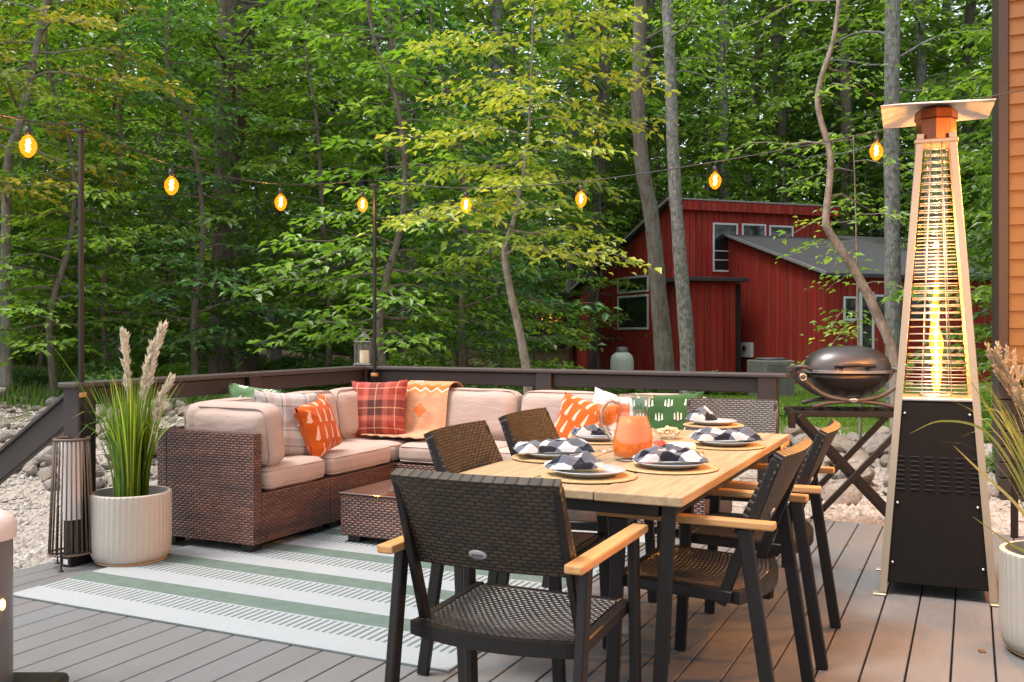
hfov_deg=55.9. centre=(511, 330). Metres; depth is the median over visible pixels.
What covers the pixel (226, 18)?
forest tree
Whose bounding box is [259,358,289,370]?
shrub
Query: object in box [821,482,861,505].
rock
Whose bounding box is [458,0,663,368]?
forest tree
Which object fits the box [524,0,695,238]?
forest tree
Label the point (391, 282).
understory tree
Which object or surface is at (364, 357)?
candle lantern
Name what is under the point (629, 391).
shrub
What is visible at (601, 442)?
placemat
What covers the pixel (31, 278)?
understory tree
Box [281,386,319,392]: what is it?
shrub
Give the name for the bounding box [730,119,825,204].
understory tree
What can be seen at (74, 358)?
shrub
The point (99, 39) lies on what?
understory tree
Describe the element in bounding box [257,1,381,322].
forest tree
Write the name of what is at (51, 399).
rock
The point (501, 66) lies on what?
forest tree
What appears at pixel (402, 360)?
shrub
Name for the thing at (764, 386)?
deck railing
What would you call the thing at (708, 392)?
shrub
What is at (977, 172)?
understory tree
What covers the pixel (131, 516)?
potted grass
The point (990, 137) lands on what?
forest tree
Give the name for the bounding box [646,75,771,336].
understory tree
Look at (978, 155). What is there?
forest tree
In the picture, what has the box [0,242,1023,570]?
ground
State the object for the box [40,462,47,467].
rock
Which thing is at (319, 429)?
throw pillow
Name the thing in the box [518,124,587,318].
understory tree
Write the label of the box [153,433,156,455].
rock
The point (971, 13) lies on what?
forest tree
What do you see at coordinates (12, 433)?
rock
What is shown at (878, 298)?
window
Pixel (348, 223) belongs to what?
understory tree
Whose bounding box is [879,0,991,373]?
understory tree
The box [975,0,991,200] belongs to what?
forest tree
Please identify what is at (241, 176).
forest tree
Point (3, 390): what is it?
rock
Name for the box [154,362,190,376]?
shrub
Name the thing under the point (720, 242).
window
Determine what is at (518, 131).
forest tree
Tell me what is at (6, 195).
forest tree
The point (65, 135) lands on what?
forest tree
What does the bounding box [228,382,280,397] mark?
throw pillow
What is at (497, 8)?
forest tree
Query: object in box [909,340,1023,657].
potted grass
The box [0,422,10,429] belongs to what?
rock
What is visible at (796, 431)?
rock
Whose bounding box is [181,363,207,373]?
shrub
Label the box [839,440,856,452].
rock
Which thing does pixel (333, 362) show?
shrub
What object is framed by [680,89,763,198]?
understory tree
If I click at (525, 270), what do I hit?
understory tree
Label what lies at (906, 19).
sky
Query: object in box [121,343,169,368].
shrub
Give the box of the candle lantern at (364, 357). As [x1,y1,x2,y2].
[353,329,372,365]
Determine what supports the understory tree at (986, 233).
on the ground at (8, 494)
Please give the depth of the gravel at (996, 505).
7.22 m
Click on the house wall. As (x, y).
(1008, 181)
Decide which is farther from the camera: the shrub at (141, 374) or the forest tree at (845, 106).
the forest tree at (845, 106)
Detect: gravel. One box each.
[0,401,183,569]
[740,430,1023,532]
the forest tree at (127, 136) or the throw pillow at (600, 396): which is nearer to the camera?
the throw pillow at (600, 396)
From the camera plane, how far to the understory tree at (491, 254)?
47.47 m
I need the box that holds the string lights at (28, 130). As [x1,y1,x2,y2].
[0,90,1023,208]
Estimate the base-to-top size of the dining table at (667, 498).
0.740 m
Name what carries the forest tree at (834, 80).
on the ground at (8, 494)
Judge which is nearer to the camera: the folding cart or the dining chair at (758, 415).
the dining chair at (758, 415)
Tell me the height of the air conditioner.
0.850 m
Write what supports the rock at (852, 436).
on the gravel at (996, 505)
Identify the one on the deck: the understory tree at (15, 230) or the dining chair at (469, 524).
the dining chair at (469, 524)
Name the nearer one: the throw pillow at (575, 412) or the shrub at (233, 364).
the throw pillow at (575, 412)
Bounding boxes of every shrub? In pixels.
[11,331,55,363]
[13,365,48,387]
[54,346,103,370]
[56,348,102,362]
[65,353,141,381]
[84,367,133,404]
[96,361,162,378]
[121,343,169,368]
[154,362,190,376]
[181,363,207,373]
[190,366,209,374]
[207,360,235,371]
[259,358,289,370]
[263,352,315,370]
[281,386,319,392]
[291,360,342,391]
[300,354,351,389]
[302,383,351,389]
[312,356,352,367]
[356,349,400,365]
[376,346,454,366]
[393,353,437,366]
[463,361,523,394]
[493,361,520,367]
[515,386,571,393]
[522,358,588,390]
[584,388,618,392]
[619,389,644,393]
[636,389,678,393]
[699,370,719,394]
[722,392,743,394]
[779,406,787,418]
[982,416,991,443]
[985,451,994,473]
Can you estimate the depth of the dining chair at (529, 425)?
4.21 m
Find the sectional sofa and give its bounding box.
[157,387,731,551]
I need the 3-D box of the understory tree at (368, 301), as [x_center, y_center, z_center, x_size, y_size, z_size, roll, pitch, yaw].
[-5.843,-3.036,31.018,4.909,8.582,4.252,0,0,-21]
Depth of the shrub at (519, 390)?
12.60 m
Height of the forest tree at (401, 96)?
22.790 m
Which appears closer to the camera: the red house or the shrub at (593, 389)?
the shrub at (593, 389)
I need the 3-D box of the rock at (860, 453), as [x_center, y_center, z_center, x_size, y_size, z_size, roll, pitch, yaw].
[3.505,1.303,9.700,0.295,0.236,0.307,0,0,28]
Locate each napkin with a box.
[512,437,594,453]
[543,451,605,469]
[570,424,614,435]
[631,443,708,462]
[686,405,717,420]
[689,427,761,440]
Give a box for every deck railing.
[58,366,369,564]
[366,365,788,507]
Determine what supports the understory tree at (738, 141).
on the ground at (8, 494)
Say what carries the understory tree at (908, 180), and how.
on the ground at (8, 494)
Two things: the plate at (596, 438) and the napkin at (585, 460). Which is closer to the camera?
the napkin at (585, 460)
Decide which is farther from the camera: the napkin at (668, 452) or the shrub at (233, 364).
the shrub at (233, 364)
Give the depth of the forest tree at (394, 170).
27.15 m
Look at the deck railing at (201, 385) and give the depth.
5.66 m
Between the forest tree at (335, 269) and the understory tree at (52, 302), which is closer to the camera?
the understory tree at (52, 302)
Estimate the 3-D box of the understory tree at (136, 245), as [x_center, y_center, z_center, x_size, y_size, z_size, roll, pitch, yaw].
[-10.303,-5.070,33.035,6.618,11.647,6.127,0,0,-43]
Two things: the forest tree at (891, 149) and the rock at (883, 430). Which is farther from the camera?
the forest tree at (891, 149)
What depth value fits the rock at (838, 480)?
8.49 m
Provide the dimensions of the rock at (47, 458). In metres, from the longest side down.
0.340 x 0.149 x 0.141 m
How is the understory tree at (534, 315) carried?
on the ground at (8, 494)
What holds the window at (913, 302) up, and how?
in the red house
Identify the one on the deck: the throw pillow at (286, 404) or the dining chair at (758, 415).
the dining chair at (758, 415)
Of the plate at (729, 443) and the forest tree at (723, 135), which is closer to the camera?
the plate at (729, 443)
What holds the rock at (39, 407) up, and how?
on the ground at (8, 494)
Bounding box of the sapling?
[773,133,946,448]
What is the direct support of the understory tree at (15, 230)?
on the ground at (8, 494)
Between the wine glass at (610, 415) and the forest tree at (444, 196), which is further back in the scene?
the forest tree at (444, 196)
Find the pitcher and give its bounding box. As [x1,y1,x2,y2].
[600,394,654,460]
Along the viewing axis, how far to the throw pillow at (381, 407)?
6.73 m
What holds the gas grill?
on the folding cart
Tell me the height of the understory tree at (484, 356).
5.112 m
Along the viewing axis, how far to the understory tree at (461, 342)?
15.02 m
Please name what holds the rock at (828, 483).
on the gravel at (996, 505)
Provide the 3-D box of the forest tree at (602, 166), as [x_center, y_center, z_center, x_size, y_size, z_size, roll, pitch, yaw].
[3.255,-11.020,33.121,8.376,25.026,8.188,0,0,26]
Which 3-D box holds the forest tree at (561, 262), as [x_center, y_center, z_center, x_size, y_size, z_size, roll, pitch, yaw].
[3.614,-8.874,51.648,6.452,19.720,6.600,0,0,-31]
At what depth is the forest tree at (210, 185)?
46.17 m
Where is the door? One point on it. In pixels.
(864, 337)
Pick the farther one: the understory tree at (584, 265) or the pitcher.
the understory tree at (584, 265)
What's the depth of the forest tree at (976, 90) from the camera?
58.00 m
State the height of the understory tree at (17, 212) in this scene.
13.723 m
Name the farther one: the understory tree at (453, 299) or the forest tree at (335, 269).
the forest tree at (335, 269)
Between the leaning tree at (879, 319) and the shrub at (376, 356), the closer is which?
the leaning tree at (879, 319)
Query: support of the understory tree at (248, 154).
on the ground at (8, 494)
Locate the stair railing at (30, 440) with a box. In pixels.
[0,393,63,570]
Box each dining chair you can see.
[377,468,647,681]
[417,420,610,681]
[498,407,656,615]
[597,437,814,681]
[657,398,788,567]
[674,419,840,669]
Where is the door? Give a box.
[859,292,873,348]
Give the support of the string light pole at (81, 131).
attached to the deck railing at (201, 385)
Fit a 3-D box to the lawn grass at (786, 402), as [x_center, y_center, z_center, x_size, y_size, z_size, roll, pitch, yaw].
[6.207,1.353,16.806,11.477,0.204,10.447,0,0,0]
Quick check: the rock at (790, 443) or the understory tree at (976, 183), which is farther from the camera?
the understory tree at (976, 183)
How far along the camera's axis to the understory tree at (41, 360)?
17.84 m
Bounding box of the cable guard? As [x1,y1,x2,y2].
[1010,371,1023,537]
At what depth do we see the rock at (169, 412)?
12.00 m
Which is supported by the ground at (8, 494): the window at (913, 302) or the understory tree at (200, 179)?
the understory tree at (200, 179)
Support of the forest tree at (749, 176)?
on the ground at (8, 494)
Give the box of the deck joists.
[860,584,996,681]
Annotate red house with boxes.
[567,197,991,385]
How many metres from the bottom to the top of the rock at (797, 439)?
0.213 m
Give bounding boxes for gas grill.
[786,346,910,408]
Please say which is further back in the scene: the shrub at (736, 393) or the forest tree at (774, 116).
the forest tree at (774, 116)
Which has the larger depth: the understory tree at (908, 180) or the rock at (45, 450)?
the understory tree at (908, 180)
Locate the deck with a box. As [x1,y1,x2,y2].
[13,513,1023,681]
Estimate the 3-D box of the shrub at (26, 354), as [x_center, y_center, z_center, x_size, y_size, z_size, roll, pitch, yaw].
[-10.186,0.380,20.312,1.066,0.772,1.128,0,0,-30]
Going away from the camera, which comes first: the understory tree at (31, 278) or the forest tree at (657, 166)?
the understory tree at (31, 278)
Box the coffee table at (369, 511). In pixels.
[339,479,402,541]
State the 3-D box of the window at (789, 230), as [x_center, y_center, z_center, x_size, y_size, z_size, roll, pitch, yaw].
[8.159,-2.988,29.215,0.860,0.398,0.037,0,0,-19]
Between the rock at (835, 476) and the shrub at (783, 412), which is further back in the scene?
the shrub at (783, 412)
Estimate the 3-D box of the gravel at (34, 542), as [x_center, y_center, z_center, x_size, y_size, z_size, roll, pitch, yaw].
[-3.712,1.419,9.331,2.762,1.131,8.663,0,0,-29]
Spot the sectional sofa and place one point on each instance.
(228, 471)
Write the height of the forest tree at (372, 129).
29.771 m
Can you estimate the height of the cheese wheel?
0.032 m
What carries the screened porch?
on the ground at (8, 494)
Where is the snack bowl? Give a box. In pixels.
[655,425,681,438]
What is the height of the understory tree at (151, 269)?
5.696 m
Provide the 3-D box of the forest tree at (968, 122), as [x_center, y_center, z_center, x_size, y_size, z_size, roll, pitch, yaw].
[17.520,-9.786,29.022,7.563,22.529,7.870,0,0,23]
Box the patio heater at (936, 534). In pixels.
[872,99,998,606]
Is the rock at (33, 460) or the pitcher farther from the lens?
the rock at (33, 460)
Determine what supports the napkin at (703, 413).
on the plate at (721, 421)
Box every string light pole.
[74,122,88,550]
[370,179,378,381]
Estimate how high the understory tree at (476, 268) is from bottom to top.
7.749 m
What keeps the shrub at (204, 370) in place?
on the ground at (8, 494)
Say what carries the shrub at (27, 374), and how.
on the ground at (8, 494)
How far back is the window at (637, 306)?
30.20 m
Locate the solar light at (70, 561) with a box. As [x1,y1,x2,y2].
[62,554,78,566]
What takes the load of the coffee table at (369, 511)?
on the area rug
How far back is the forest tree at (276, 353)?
26.43 m
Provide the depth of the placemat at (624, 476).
3.03 m
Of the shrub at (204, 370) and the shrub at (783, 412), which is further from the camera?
the shrub at (204, 370)
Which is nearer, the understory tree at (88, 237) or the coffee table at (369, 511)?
the coffee table at (369, 511)
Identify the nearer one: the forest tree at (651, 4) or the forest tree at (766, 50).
the forest tree at (651, 4)
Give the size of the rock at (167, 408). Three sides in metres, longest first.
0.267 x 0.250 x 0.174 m
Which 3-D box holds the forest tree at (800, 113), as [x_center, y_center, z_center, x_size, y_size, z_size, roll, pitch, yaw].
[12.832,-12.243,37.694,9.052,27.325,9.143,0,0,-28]
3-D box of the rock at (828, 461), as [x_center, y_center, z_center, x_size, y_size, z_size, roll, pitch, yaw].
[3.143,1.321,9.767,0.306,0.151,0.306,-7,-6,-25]
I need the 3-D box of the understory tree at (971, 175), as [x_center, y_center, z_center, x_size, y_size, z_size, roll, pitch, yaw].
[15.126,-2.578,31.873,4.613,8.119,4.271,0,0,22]
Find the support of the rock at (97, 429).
on the ground at (8, 494)
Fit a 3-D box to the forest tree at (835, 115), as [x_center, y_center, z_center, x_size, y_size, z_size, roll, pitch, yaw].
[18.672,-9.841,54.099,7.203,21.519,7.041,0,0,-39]
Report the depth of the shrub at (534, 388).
16.40 m
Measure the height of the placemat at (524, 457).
0.004 m
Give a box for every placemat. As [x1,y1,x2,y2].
[511,453,551,462]
[541,470,637,483]
[569,437,612,444]
[622,462,718,474]
[683,422,743,427]
[691,441,765,449]
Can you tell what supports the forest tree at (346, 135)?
on the ground at (8, 494)
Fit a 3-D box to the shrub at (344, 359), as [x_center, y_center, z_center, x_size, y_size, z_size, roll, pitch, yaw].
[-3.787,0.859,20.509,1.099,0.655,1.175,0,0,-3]
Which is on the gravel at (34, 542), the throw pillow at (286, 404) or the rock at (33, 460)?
the rock at (33, 460)
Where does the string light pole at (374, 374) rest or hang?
attached to the deck railing at (764, 386)
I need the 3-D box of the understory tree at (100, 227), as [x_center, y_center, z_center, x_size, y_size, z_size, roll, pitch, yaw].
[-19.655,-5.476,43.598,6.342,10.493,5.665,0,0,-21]
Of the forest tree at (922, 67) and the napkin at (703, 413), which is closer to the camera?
the napkin at (703, 413)
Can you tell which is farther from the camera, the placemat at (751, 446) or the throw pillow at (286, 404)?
the throw pillow at (286, 404)
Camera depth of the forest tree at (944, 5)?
40.89 m
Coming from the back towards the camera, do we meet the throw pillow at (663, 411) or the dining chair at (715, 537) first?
the throw pillow at (663, 411)
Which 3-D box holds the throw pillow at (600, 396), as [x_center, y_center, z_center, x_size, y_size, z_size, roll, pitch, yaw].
[0.657,0.590,6.153,0.380,0.380,0.128,15,-5,19]
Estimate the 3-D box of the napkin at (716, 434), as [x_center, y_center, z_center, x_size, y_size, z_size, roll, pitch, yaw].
[0.869,0.416,3.930,0.283,0.053,0.130,0,0,-4]
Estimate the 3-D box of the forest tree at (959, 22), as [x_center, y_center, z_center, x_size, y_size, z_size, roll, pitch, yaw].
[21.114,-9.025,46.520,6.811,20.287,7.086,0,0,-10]
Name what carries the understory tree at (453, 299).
on the ground at (8, 494)
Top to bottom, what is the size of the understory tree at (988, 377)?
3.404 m
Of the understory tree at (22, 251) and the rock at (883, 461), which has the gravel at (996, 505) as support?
the rock at (883, 461)
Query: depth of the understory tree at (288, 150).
39.51 m
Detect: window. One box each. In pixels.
[617,275,648,293]
[617,294,648,329]
[713,222,737,271]
[742,223,765,235]
[769,225,793,236]
[843,296,856,320]
[874,295,883,315]
[909,295,930,320]
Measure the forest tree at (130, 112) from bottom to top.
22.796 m
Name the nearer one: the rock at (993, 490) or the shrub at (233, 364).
the rock at (993, 490)
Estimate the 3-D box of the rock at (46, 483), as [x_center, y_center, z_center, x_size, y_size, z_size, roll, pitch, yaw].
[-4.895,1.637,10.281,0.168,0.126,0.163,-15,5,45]
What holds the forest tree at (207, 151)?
on the ground at (8, 494)
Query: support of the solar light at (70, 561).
on the deck
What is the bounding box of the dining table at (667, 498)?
[454,428,789,681]
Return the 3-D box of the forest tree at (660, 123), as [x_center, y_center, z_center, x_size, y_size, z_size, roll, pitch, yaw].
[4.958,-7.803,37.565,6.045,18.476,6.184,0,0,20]
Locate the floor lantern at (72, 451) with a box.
[47,436,95,571]
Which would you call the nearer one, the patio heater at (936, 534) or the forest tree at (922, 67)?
the patio heater at (936, 534)
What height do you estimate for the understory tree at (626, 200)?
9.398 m
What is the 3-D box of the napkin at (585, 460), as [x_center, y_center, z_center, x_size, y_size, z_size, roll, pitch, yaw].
[0.202,0.415,3.123,0.195,0.056,0.127,0,0,-10]
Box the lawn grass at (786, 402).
[610,390,991,438]
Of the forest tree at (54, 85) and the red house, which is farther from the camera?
the forest tree at (54, 85)
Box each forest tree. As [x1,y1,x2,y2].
[0,0,112,344]
[0,0,212,358]
[0,0,215,392]
[1,0,146,344]
[2,5,52,194]
[3,0,103,179]
[5,0,342,367]
[8,9,259,326]
[30,0,135,321]
[62,0,287,354]
[69,0,384,371]
[88,0,408,373]
[113,2,215,215]
[127,0,294,322]
[134,0,383,366]
[178,0,291,243]
[200,0,572,355]
[210,9,315,325]
[242,0,392,366]
[245,7,505,363]
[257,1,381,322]
[261,0,393,355]
[266,1,519,294]
[281,2,440,333]
[302,0,556,365]
[364,0,627,367]
[380,2,490,279]
[442,0,609,357]
[447,3,545,341]
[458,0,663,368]
[478,0,742,368]
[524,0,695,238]
[524,3,625,267]
[535,0,766,393]
[547,0,784,229]
[576,0,709,260]
[580,0,762,393]
[586,0,718,245]
[593,0,750,224]
[609,0,840,234]
[648,0,907,203]
[652,0,861,203]
[683,1,765,188]
[687,9,805,191]
[698,0,859,202]
[730,0,986,235]
[733,0,980,233]
[738,42,822,194]
[744,1,927,276]
[764,0,981,277]
[773,0,991,402]
[788,5,880,234]
[827,0,991,278]
[834,0,991,240]
[858,0,991,239]
[901,0,991,233]
[901,0,991,237]
[936,0,991,230]
[956,43,991,220]
[958,139,991,235]
[974,136,991,203]
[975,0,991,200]
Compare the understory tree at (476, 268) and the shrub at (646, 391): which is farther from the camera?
the understory tree at (476, 268)
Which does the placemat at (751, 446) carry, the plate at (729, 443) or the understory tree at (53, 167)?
the plate at (729, 443)
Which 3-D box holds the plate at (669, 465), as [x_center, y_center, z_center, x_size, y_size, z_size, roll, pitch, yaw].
[0.539,0.453,3.295,0.257,0.020,0.257,0,0,0]
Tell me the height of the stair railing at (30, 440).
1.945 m
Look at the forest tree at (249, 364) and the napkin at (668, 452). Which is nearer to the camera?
the napkin at (668, 452)
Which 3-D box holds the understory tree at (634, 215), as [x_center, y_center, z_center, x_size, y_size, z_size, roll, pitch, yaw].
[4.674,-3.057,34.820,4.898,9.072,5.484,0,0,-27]
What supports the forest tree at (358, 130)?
on the ground at (8, 494)
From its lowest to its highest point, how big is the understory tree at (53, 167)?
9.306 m
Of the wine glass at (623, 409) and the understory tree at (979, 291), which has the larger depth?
the understory tree at (979, 291)
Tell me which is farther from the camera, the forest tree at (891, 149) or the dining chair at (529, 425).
the forest tree at (891, 149)
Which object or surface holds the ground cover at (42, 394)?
on the ground at (8, 494)
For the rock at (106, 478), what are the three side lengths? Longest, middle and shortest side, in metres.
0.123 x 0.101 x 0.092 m
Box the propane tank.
[610,347,633,393]
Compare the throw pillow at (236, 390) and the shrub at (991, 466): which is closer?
the throw pillow at (236, 390)
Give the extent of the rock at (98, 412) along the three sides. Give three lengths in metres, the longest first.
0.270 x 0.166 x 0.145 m
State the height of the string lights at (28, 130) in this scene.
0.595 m
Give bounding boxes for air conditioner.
[747,357,794,396]
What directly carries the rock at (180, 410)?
on the ground at (8, 494)
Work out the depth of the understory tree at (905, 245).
29.54 m
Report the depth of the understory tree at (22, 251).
31.96 m
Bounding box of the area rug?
[13,520,656,671]
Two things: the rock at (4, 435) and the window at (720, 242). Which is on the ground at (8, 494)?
the rock at (4, 435)
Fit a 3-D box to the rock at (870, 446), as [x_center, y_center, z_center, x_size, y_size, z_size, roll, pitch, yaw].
[3.913,1.251,10.311,0.476,0.212,0.446,-18,-2,-32]
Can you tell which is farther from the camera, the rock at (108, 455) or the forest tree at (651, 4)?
the forest tree at (651, 4)
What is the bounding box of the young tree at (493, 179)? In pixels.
[355,0,679,393]
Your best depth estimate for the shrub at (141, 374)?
14.76 m
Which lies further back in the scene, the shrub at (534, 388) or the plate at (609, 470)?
the shrub at (534, 388)
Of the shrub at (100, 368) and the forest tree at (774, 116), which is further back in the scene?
the forest tree at (774, 116)
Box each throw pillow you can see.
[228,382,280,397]
[253,389,317,455]
[293,393,342,457]
[351,380,407,438]
[554,392,602,437]
[593,387,632,429]
[631,391,703,429]
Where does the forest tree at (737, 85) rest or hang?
on the ground at (8, 494)
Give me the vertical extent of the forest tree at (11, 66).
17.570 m
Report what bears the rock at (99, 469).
on the gravel at (34, 542)
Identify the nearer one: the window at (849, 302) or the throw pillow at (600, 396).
the throw pillow at (600, 396)
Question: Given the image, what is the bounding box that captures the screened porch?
[519,293,571,368]
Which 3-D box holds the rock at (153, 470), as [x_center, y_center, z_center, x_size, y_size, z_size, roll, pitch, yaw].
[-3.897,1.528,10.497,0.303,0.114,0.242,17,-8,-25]
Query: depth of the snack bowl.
4.18 m
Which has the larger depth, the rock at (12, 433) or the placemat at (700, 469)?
the rock at (12, 433)
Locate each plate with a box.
[524,452,581,458]
[553,464,626,477]
[572,432,614,440]
[632,459,707,469]
[690,418,736,425]
[696,440,756,446]
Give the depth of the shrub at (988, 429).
11.48 m
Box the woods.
[5,0,991,333]
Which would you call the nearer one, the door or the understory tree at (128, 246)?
the door
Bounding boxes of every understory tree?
[0,0,119,342]
[0,0,135,354]
[0,0,192,395]
[0,0,276,369]
[0,33,139,368]
[0,37,189,369]
[3,23,62,290]
[5,91,59,290]
[13,106,140,286]
[22,130,116,295]
[57,119,182,343]
[61,0,332,374]
[62,0,314,366]
[87,109,235,371]
[90,12,305,350]
[115,140,211,328]
[153,7,357,370]
[192,133,296,356]
[205,105,349,347]
[209,91,379,360]
[212,0,485,388]
[219,0,539,365]
[244,0,515,360]
[254,109,392,349]
[320,0,621,387]
[321,206,396,325]
[341,203,428,348]
[371,135,532,365]
[372,77,544,366]
[386,110,556,387]
[414,36,607,367]
[445,146,549,348]
[458,195,554,348]
[480,208,581,365]
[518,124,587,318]
[523,63,662,369]
[558,164,634,291]
[577,123,666,328]
[585,155,666,266]
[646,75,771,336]
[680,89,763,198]
[695,97,769,198]
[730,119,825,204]
[816,60,954,277]
[831,121,926,277]
[835,84,939,277]
[866,133,981,279]
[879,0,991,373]
[930,75,991,379]
[934,131,991,244]
[939,132,991,239]
[953,138,991,364]
[954,143,991,343]
[959,362,992,411]
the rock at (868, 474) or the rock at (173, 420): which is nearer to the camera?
the rock at (868, 474)
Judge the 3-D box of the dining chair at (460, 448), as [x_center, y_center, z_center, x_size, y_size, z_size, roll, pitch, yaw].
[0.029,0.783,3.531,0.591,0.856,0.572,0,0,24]
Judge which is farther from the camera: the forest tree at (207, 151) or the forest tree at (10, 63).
the forest tree at (207, 151)
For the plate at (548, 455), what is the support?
on the placemat at (524, 457)
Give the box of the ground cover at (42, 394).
[0,334,517,410]
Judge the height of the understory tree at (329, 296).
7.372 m
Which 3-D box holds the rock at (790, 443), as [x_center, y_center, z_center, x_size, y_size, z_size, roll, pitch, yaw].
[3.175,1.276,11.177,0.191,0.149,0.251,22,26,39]
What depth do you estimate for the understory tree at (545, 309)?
22.35 m
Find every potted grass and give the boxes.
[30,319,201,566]
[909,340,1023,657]
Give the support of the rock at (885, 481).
on the gravel at (996, 505)
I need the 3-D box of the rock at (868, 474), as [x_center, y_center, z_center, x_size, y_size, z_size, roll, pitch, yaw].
[3.076,1.267,8.617,0.339,0.268,0.382,-15,-6,36]
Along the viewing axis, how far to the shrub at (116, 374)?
12.84 m
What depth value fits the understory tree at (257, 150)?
17.93 m
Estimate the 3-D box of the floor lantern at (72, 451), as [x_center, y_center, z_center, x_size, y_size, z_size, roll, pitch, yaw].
[-2.254,0.878,4.950,0.241,0.662,0.239,0,0,-17]
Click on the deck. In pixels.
(75, 644)
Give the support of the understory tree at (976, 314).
on the ground at (8, 494)
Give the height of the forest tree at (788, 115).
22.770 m
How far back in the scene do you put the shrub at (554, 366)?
18.20 m
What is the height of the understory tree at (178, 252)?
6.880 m
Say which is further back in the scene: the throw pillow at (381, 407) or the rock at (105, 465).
the rock at (105, 465)
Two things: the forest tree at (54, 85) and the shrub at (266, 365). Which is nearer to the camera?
the shrub at (266, 365)
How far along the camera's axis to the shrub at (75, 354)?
20.60 m
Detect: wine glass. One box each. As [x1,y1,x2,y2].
[596,403,616,450]
[610,401,629,447]
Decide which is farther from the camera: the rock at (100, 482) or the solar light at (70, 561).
the rock at (100, 482)
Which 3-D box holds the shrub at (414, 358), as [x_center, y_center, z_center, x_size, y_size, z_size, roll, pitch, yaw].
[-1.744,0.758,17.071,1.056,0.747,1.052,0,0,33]
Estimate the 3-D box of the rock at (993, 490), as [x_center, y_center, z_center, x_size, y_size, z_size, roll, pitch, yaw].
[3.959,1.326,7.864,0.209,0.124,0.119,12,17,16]
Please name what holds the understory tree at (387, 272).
on the ground at (8, 494)
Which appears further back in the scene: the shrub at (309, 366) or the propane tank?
the propane tank
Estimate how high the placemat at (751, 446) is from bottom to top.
0.004 m
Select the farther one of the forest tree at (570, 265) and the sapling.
the forest tree at (570, 265)
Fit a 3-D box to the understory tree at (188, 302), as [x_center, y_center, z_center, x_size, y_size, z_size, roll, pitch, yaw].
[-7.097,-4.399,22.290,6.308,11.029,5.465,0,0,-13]
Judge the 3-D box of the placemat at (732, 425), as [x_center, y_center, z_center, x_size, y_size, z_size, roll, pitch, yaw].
[0.998,0.466,4.780,0.300,0.004,0.300,0,0,0]
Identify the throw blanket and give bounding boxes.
[361,380,462,438]
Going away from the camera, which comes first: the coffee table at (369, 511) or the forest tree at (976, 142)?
the coffee table at (369, 511)
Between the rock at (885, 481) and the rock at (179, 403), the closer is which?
the rock at (885, 481)
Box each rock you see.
[0,387,7,399]
[0,403,8,407]
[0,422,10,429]
[0,430,11,441]
[8,431,17,436]
[22,464,37,475]
[24,458,38,466]
[32,405,42,410]
[33,454,60,465]
[38,446,57,454]
[38,467,57,481]
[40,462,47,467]
[43,479,56,489]
[45,397,57,406]
[96,406,105,419]
[96,425,103,434]
[96,464,103,476]
[96,477,104,489]
[100,461,112,469]
[103,448,111,459]
[104,475,110,482]
[150,466,156,475]
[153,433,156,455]
[161,401,172,414]
[164,410,175,416]
[167,417,175,423]
[170,397,185,403]
[173,400,186,408]
[176,407,187,415]
[739,475,756,481]
[783,424,819,436]
[786,434,793,447]
[791,433,812,446]
[818,477,831,500]
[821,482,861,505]
[823,455,833,465]
[831,434,850,452]
[831,478,847,482]
[832,470,839,479]
[838,457,874,484]
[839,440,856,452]
[846,432,857,441]
[847,449,874,464]
[862,434,888,455]
[876,426,888,434]
[879,454,887,467]
[883,474,888,487]
[988,484,998,497]
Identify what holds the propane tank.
on the ground at (8, 494)
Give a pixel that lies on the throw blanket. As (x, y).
(425, 406)
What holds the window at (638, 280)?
in the red house
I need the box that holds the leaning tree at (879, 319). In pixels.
[713,0,914,474]
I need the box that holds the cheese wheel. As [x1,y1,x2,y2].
[668,442,695,449]
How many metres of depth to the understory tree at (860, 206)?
31.69 m
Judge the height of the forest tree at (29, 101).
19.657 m
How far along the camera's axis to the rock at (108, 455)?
10.81 m
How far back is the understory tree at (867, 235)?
42.66 m
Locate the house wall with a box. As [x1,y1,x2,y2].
[992,0,1023,501]
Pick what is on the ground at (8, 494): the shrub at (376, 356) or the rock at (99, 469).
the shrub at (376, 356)
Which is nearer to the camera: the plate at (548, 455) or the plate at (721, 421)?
the plate at (548, 455)
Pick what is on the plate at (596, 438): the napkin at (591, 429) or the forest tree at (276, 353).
the napkin at (591, 429)
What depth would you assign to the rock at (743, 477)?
8.23 m
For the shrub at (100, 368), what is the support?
on the ground at (8, 494)
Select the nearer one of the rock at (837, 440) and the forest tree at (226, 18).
the rock at (837, 440)
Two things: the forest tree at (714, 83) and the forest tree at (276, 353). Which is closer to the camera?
the forest tree at (276, 353)
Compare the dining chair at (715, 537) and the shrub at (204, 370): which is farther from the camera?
the shrub at (204, 370)
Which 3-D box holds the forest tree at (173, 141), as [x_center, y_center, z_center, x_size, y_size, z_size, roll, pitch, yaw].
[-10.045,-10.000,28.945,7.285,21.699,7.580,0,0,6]
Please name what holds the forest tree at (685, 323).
on the ground at (8, 494)
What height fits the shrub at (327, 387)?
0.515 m
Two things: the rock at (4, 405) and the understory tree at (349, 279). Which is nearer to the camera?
the rock at (4, 405)
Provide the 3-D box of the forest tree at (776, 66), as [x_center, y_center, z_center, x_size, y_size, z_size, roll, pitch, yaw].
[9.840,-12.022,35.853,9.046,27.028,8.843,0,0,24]
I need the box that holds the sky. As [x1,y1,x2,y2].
[25,0,991,243]
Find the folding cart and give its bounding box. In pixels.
[784,406,893,518]
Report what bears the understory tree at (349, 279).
on the ground at (8, 494)

